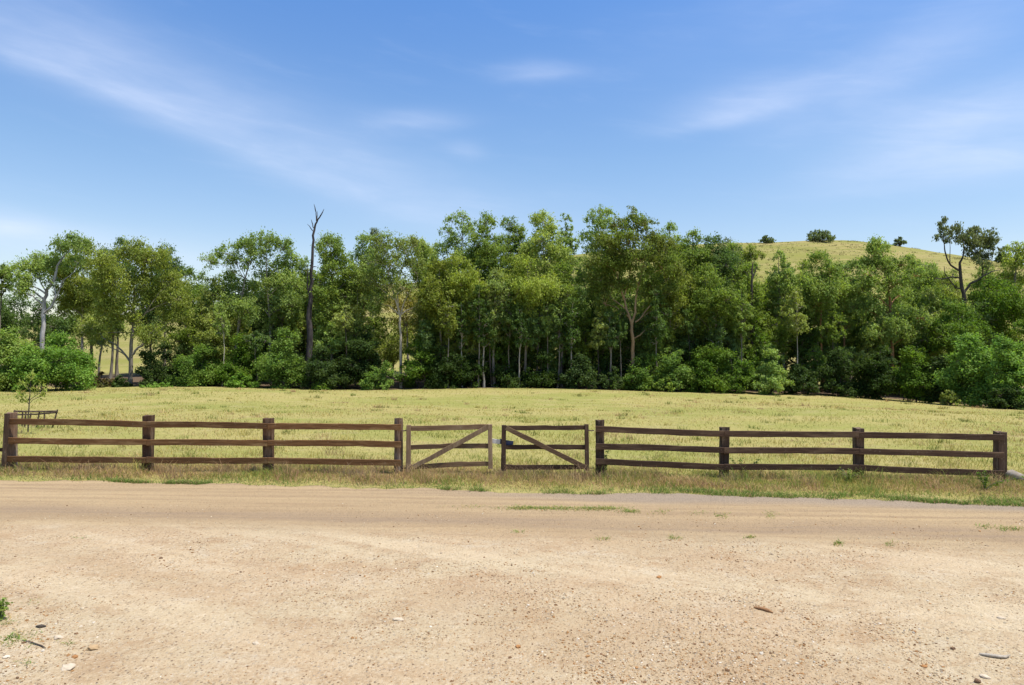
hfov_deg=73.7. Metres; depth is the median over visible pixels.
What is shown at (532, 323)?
gum tree
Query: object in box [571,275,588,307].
gum tree
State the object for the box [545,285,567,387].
gum tree
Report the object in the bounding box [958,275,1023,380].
gum tree
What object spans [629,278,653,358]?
gum tree
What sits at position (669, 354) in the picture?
gum tree
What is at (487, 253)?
gum tree
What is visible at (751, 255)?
gum tree
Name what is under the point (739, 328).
gum tree
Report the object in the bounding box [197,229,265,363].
gum tree
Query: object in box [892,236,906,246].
hill tree
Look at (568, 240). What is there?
gum tree
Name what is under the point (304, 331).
gum tree
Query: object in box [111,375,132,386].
bush
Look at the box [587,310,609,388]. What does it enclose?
gum tree
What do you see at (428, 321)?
gum tree
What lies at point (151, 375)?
bush
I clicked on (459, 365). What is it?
gum tree
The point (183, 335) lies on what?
gum tree
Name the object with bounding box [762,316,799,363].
gum tree
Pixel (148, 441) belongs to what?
timber fence
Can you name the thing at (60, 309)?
gum tree
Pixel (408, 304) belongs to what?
gum tree
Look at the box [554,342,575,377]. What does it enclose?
gum tree
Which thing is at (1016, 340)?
bush
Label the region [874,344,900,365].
gum tree
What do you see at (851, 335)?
gum tree
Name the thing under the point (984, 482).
weed
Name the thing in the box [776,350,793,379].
bush
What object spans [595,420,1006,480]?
timber fence
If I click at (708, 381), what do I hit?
bush
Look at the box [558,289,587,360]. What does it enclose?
gum tree
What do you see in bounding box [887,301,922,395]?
gum tree
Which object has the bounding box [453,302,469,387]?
gum tree
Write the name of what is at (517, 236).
gum tree
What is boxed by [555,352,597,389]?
bush
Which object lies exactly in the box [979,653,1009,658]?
stick
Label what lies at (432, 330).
gum tree
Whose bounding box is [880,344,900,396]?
gum tree
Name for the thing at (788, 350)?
gum tree
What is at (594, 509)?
grass
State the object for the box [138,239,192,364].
gum tree
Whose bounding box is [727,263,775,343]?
gum tree
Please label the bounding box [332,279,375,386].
gum tree
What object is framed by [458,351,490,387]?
bush
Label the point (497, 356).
gum tree
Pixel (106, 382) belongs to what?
bush
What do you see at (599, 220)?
gum tree
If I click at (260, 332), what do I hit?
gum tree
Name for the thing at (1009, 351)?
bush
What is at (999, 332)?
gum tree
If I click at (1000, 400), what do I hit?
bush
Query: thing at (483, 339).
gum tree
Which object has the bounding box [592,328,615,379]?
gum tree
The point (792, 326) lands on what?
gum tree
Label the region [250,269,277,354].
gum tree
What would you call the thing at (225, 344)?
gum tree
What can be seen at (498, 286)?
gum tree
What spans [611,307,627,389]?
gum tree
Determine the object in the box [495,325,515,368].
gum tree
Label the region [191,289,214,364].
gum tree
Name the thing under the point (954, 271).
gum tree
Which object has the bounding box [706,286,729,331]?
gum tree
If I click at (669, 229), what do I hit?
gum tree
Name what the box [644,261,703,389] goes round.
gum tree
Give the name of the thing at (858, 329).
gum tree
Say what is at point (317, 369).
bush
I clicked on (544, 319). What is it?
gum tree
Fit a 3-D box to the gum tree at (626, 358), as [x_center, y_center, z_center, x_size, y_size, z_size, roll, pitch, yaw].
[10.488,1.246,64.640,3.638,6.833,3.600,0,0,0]
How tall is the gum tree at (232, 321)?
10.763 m
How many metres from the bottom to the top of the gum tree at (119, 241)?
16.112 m
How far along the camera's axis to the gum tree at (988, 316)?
64.35 m
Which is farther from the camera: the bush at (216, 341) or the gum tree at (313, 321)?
the gum tree at (313, 321)
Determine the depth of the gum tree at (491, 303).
62.11 m
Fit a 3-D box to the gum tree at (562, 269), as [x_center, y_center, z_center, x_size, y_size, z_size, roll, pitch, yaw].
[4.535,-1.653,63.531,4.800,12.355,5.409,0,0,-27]
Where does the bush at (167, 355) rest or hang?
on the ground at (490, 396)
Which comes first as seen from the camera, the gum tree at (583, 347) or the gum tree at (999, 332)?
the gum tree at (583, 347)
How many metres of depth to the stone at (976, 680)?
5.64 m
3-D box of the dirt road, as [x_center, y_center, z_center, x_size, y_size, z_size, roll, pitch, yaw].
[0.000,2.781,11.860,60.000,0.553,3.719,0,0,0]
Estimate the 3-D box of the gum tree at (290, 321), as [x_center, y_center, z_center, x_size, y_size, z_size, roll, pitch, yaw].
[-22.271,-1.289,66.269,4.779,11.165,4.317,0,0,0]
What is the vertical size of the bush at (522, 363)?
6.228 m
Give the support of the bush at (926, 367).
on the ground at (490, 396)
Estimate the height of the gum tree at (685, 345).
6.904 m
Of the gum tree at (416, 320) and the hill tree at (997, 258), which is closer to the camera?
the gum tree at (416, 320)
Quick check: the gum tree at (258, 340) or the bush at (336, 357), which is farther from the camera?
the bush at (336, 357)
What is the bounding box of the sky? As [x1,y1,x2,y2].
[0,0,1023,320]
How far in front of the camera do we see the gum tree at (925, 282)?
70.52 m
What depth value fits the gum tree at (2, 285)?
65.99 m
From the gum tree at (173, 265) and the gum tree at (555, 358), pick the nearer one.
the gum tree at (555, 358)
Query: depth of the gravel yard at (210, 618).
7.21 m
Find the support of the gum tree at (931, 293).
on the ground at (490, 396)
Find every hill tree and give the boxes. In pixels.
[731,247,745,271]
[758,235,776,242]
[806,229,835,241]
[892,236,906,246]
[993,246,1008,262]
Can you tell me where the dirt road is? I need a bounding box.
[0,480,1023,540]
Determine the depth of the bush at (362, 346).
61.40 m
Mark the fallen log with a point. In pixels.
(1013, 473)
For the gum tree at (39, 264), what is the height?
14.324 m
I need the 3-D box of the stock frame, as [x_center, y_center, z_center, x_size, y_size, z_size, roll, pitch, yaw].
[-16.420,2.715,23.209,2.197,0.926,0.763,0,0,28]
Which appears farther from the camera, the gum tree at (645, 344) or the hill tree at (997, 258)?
the hill tree at (997, 258)
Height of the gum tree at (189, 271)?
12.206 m
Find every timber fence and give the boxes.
[0,412,402,473]
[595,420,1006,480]
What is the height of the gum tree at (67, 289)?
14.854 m
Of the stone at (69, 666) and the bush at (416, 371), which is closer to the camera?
the stone at (69, 666)
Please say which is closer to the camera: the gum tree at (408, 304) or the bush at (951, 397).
the bush at (951, 397)
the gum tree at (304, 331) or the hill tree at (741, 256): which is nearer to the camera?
the gum tree at (304, 331)
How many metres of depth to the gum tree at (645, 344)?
63.18 m
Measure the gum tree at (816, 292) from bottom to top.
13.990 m
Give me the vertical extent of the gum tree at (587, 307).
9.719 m
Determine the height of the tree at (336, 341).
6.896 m
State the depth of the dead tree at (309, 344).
61.87 m
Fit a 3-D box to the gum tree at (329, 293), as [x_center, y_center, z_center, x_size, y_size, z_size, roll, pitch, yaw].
[-16.950,-3.042,64.394,6.274,15.039,5.149,0,0,-28]
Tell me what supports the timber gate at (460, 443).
attached to the timber fence at (148, 441)
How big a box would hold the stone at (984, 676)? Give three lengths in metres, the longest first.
0.077 x 0.074 x 0.032 m
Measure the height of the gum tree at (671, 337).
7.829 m
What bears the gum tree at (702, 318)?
on the ground at (490, 396)
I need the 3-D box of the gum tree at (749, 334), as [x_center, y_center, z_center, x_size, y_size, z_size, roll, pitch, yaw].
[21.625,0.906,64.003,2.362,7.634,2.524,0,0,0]
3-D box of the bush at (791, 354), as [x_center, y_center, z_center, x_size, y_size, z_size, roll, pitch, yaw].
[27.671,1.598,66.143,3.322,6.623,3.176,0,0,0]
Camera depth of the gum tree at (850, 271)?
69.63 m
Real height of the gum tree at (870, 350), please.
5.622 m
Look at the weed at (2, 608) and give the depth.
6.80 m
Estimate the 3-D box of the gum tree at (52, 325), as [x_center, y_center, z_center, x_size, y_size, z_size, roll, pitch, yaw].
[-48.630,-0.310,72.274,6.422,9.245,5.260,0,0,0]
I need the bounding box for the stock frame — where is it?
[13,409,57,427]
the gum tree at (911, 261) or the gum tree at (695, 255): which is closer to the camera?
the gum tree at (695, 255)
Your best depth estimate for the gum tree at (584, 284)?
81.76 m
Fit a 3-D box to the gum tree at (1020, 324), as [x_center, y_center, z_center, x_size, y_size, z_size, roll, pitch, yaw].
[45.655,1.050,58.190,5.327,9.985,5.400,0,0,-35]
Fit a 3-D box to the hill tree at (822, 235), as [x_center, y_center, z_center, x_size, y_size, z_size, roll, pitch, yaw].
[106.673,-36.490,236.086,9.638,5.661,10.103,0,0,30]
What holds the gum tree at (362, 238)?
on the ground at (490, 396)
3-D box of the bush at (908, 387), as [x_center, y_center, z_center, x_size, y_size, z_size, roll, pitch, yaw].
[33.149,2.865,56.471,3.642,5.332,4.476,0,0,-28]
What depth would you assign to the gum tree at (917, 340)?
64.28 m
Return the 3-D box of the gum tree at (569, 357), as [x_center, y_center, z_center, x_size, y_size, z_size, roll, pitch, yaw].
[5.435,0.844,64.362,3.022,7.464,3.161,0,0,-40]
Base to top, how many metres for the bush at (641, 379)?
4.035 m
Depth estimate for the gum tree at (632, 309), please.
73.26 m
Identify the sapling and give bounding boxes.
[15,368,49,431]
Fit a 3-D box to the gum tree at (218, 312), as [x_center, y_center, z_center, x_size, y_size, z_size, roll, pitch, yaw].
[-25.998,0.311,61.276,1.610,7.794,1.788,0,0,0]
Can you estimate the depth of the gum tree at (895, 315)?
63.25 m
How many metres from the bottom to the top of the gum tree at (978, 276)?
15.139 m
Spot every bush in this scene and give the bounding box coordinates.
[0,324,51,390]
[5,329,99,391]
[54,325,70,347]
[74,340,97,377]
[88,371,115,387]
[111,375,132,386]
[134,348,174,386]
[139,381,172,387]
[152,340,177,376]
[163,343,231,386]
[166,341,200,380]
[194,318,234,360]
[206,332,262,385]
[224,370,259,387]
[234,327,259,380]
[250,326,308,388]
[290,332,305,374]
[300,342,352,389]
[311,379,330,389]
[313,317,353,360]
[329,334,358,384]
[335,324,389,387]
[358,360,402,389]
[397,333,442,387]
[422,344,466,388]
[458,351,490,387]
[490,363,527,387]
[510,335,534,385]
[520,348,558,387]
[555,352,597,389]
[596,366,627,389]
[617,352,661,390]
[650,374,674,391]
[651,347,698,391]
[681,341,730,392]
[717,348,757,393]
[750,348,794,394]
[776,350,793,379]
[779,363,821,394]
[785,341,809,384]
[816,346,862,397]
[848,344,898,399]
[890,345,939,402]
[913,353,966,402]
[920,343,932,377]
[927,350,954,370]
[928,332,1003,407]
[939,390,961,405]
[974,332,1023,407]
[980,386,1023,409]
[994,330,1023,385]
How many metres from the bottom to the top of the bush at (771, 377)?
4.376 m
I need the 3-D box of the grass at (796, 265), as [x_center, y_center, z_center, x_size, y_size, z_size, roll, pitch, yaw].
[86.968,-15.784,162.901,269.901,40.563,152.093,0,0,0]
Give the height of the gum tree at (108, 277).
13.779 m
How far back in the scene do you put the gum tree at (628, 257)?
61.85 m
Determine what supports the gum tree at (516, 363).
on the ground at (490, 396)
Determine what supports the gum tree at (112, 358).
on the ground at (490, 396)
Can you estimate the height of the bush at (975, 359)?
6.374 m
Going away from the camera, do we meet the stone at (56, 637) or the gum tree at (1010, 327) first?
the stone at (56, 637)
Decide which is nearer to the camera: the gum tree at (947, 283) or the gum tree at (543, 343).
the gum tree at (543, 343)
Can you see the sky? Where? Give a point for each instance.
(192, 125)
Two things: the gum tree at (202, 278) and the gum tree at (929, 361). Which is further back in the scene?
the gum tree at (202, 278)
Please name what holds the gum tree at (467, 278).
on the ground at (490, 396)
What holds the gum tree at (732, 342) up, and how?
on the ground at (490, 396)
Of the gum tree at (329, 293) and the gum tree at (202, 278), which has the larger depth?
the gum tree at (202, 278)
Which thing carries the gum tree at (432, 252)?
on the ground at (490, 396)
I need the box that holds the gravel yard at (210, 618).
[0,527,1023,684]
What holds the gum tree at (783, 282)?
on the ground at (490, 396)
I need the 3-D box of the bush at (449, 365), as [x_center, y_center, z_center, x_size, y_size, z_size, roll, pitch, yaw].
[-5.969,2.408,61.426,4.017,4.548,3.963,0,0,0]
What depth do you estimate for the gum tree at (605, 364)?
64.17 m
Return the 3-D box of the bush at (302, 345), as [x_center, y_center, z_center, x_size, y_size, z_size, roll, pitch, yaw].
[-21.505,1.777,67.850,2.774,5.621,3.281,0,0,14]
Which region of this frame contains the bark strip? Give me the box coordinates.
[754,606,772,612]
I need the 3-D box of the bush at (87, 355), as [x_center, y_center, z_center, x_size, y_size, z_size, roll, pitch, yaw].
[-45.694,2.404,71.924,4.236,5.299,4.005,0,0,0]
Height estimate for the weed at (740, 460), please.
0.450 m
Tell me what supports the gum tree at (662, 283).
on the ground at (490, 396)
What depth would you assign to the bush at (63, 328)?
69.77 m
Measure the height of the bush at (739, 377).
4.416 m
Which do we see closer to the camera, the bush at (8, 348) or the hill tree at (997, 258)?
the bush at (8, 348)
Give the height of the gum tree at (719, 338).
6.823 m
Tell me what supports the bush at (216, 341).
on the ground at (490, 396)
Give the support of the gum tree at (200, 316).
on the ground at (490, 396)
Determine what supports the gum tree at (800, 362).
on the ground at (490, 396)
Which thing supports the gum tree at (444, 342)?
on the ground at (490, 396)
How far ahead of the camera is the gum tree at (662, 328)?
60.84 m
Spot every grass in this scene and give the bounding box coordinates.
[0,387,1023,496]
[0,449,1023,505]
[0,503,1021,665]
[374,240,1023,362]
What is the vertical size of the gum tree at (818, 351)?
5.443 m
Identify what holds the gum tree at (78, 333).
on the ground at (490, 396)
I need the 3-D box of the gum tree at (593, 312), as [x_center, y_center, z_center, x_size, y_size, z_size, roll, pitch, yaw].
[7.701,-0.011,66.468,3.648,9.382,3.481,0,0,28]
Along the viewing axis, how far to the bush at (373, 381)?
60.16 m
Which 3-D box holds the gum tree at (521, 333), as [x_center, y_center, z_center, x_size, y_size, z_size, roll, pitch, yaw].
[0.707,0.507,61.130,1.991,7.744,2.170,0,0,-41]
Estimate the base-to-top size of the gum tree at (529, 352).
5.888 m
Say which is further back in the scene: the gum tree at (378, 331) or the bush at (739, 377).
the gum tree at (378, 331)
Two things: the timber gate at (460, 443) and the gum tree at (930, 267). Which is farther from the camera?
the gum tree at (930, 267)
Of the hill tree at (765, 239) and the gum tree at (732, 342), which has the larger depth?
the hill tree at (765, 239)
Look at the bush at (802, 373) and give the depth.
59.56 m
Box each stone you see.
[54,635,63,639]
[60,663,75,670]
[86,644,99,650]
[392,617,403,620]
[974,678,981,682]
[979,674,990,678]
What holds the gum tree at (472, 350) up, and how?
on the ground at (490, 396)
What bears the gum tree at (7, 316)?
on the ground at (490, 396)
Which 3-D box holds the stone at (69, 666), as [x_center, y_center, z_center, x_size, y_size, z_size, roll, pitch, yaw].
[-3.784,2.768,5.819,0.136,0.038,0.110,0,8,21]
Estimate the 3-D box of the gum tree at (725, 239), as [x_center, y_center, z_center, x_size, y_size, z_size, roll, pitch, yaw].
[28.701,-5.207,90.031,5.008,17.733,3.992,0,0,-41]
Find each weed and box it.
[0,597,13,619]
[595,450,608,471]
[729,457,760,475]
[837,467,861,479]
[976,470,1023,489]
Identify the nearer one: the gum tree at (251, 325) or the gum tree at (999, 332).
the gum tree at (999, 332)
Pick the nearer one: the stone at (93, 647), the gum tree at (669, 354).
the stone at (93, 647)
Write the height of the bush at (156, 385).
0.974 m
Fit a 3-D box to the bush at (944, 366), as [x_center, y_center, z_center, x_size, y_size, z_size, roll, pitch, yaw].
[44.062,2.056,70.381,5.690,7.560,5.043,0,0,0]
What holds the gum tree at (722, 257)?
on the ground at (490, 396)
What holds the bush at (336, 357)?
on the ground at (490, 396)
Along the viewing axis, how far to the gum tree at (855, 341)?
66.48 m
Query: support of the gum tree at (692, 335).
on the ground at (490, 396)
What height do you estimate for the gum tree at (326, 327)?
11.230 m
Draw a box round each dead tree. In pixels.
[304,205,323,387]
[750,262,756,389]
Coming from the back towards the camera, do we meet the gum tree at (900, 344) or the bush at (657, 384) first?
the gum tree at (900, 344)
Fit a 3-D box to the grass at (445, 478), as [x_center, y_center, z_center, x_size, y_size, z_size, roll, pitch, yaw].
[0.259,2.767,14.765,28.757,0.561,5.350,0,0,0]
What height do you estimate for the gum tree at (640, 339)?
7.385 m
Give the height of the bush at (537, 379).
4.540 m
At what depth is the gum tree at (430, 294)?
62.16 m
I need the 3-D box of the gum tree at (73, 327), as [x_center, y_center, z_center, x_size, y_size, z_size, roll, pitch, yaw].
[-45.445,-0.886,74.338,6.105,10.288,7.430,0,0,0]
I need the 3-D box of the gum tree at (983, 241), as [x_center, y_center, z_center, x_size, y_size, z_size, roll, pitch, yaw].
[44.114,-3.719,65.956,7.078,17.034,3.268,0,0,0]
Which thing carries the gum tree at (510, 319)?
on the ground at (490, 396)
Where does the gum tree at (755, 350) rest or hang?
on the ground at (490, 396)
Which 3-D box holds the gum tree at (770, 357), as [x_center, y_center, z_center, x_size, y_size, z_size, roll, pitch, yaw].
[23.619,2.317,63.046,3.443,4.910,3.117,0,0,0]
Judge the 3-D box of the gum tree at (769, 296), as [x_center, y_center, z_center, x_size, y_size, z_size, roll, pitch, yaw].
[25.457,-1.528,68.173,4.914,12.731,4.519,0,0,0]
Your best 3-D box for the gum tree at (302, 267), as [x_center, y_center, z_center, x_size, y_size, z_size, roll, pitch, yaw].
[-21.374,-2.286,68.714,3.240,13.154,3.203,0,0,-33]
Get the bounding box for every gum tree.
[0,230,93,352]
[0,263,14,365]
[0,292,40,341]
[21,296,78,351]
[46,235,123,351]
[48,294,74,320]
[63,295,126,372]
[73,235,196,383]
[73,304,120,375]
[91,235,140,376]
[94,286,128,378]
[128,292,166,368]
[135,284,158,323]
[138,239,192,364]
[155,287,206,355]
[165,265,211,345]
[175,268,215,353]
[188,273,228,358]
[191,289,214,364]
[193,318,233,360]
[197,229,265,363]
[212,303,231,385]
[222,281,251,359]
[236,292,261,349]
[242,331,273,380]
[243,225,306,383]
[245,289,271,350]
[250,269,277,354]
[256,285,294,353]
[260,282,304,356]
[283,268,316,361]
[291,255,313,352]
[297,230,364,386]
[311,277,326,360]
[316,275,343,361]
[331,304,355,388]
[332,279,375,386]
[338,230,385,375]
[355,227,438,387]
[362,227,385,265]
[364,285,391,353]
[374,318,414,378]
[381,286,417,380]
[404,235,439,275]
[406,286,428,336]
[409,257,466,376]
[410,241,449,331]
[410,322,440,378]
[411,319,434,387]
[420,294,453,347]
[432,207,476,342]
[432,321,460,381]
[435,290,458,387]
[439,249,494,386]
[451,335,471,370]
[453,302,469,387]
[458,327,481,386]
[459,209,513,384]
[467,284,486,387]
[470,341,497,384]
[471,301,500,387]
[473,267,511,386]
[484,290,500,386]
[484,310,513,385]
[491,251,565,386]
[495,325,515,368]
[497,282,518,375]
[497,313,527,374]
[498,215,537,298]
[510,305,532,383]
[516,208,578,347]
[516,330,538,375]
[522,305,551,387]
[527,336,556,375]
[534,259,586,387]
[536,282,561,387]
[539,338,560,379]
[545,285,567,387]
[553,213,581,284]
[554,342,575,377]
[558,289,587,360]
[558,297,580,367]
[564,315,582,373]
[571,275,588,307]
[572,204,627,387]
[572,306,596,387]
[573,254,594,311]
[579,295,597,385]
[579,297,595,341]
[582,205,688,373]
[585,277,630,372]
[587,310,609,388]
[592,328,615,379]
[593,329,618,379]
[598,310,625,389]
[605,326,639,382]
[609,270,635,307]
[611,291,649,357]
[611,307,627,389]
[627,315,649,369]
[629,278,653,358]
[630,257,652,313]
[635,324,660,388]
[636,265,664,329]
[643,290,672,370]
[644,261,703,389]
[645,220,690,283]
[645,311,678,375]
[660,317,678,356]
[663,226,721,386]
[667,313,696,389]
[671,282,706,388]
[674,329,699,388]
[675,306,700,386]
[679,277,713,348]
[681,261,751,389]
[698,332,714,378]
[700,231,740,292]
[701,321,725,390]
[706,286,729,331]
[713,324,743,373]
[718,240,760,298]
[721,236,741,268]
[726,280,754,361]
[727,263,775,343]
[730,320,753,364]
[740,243,766,272]
[742,314,770,389]
[745,320,769,368]
[749,263,786,345]
[755,341,787,373]
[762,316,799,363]
[765,249,802,380]
[775,336,798,362]
[779,287,811,377]
[782,259,812,345]
[786,306,824,364]
[789,354,808,380]
[790,247,851,391]
[803,338,827,385]
[808,300,839,361]
[816,308,855,360]
[816,330,855,377]
[818,303,848,393]
[827,261,865,379]
[834,257,875,381]
[841,316,857,357]
[847,319,877,383]
[848,234,934,367]
[851,294,889,352]
[852,339,879,380]
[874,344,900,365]
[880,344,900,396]
[886,294,909,394]
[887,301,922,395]
[892,267,950,310]
[894,315,932,358]
[897,334,933,378]
[901,254,923,274]
[901,260,940,290]
[908,287,956,365]
[910,259,953,297]
[913,283,974,363]
[925,299,997,388]
[931,216,1004,304]
[935,270,961,302]
[944,268,965,297]
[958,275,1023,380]
[963,262,996,295]
[965,298,1004,356]
[981,314,1008,358]
[989,240,1023,336]
[993,323,1023,360]
[1006,317,1023,336]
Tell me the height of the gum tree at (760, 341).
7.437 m
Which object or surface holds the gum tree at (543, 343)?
on the ground at (490, 396)
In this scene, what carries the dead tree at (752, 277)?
on the ground at (490, 396)
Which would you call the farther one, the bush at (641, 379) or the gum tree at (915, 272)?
the gum tree at (915, 272)
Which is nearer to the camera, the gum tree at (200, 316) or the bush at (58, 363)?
the bush at (58, 363)
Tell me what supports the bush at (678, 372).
on the ground at (490, 396)
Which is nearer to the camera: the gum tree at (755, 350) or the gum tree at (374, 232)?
the gum tree at (755, 350)
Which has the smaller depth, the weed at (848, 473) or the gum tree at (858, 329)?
the weed at (848, 473)
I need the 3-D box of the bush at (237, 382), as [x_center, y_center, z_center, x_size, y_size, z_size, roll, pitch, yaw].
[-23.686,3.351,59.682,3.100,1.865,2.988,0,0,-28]
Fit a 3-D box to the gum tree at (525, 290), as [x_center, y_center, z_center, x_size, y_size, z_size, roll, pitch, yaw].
[1.274,-2.030,63.222,7.086,12.939,7.169,0,0,0]
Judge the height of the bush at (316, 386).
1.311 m
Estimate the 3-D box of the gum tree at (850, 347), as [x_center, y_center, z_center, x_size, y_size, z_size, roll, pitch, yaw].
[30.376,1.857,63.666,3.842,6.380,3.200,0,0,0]
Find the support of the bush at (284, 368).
on the ground at (490, 396)
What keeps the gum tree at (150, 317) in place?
on the ground at (490, 396)
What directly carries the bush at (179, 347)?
on the ground at (490, 396)
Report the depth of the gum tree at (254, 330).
73.31 m
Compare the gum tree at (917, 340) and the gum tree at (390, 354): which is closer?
the gum tree at (917, 340)
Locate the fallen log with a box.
[1005,470,1023,481]
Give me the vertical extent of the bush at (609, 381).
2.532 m
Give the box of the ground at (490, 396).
[0,240,1023,505]
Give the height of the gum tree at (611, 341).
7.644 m
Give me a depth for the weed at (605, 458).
14.72 m
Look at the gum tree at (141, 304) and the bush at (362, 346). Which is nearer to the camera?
the bush at (362, 346)
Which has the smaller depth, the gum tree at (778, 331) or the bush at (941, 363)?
the bush at (941, 363)
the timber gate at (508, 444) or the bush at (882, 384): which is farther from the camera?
the bush at (882, 384)
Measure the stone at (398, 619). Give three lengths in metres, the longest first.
0.126 x 0.081 x 0.038 m
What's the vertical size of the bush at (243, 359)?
5.662 m
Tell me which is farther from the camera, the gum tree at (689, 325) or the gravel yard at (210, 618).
the gum tree at (689, 325)
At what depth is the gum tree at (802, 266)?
68.95 m
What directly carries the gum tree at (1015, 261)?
on the ground at (490, 396)
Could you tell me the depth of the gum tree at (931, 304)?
66.87 m
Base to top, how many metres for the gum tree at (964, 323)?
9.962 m
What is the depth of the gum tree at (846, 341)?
66.38 m
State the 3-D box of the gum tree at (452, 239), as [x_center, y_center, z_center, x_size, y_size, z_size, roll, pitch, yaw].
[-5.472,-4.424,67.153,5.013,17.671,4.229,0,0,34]
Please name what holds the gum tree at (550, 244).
on the ground at (490, 396)
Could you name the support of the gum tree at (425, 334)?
on the ground at (490, 396)
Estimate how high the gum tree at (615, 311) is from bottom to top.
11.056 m
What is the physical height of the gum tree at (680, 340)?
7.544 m
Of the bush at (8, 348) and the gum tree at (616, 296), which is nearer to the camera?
the bush at (8, 348)
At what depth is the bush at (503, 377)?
61.13 m
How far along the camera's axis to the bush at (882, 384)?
58.15 m
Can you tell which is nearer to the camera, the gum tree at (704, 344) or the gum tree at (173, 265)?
the gum tree at (704, 344)
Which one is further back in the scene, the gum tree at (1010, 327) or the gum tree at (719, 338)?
the gum tree at (1010, 327)
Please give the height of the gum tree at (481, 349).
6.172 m
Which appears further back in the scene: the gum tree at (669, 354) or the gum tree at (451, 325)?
the gum tree at (669, 354)
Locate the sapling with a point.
(42, 393)
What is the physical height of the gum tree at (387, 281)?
14.994 m
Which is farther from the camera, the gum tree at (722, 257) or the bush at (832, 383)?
the gum tree at (722, 257)
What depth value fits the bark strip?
7.13 m
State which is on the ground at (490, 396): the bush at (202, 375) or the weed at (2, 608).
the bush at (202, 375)
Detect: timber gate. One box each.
[401,424,499,471]
[500,424,593,470]
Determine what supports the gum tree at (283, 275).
on the ground at (490, 396)
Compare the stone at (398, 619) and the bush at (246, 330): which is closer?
the stone at (398, 619)
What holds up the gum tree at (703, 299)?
on the ground at (490, 396)
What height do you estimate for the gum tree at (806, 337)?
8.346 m
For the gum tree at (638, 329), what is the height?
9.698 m
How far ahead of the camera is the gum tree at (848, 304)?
64.56 m
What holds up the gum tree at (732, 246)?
on the ground at (490, 396)
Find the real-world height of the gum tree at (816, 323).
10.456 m
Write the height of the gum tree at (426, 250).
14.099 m
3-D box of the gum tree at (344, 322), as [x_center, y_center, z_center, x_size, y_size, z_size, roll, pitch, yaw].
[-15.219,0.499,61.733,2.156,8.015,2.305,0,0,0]
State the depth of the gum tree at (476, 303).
61.38 m
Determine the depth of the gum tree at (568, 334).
61.07 m
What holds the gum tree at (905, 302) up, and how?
on the ground at (490, 396)
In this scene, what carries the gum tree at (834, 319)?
on the ground at (490, 396)

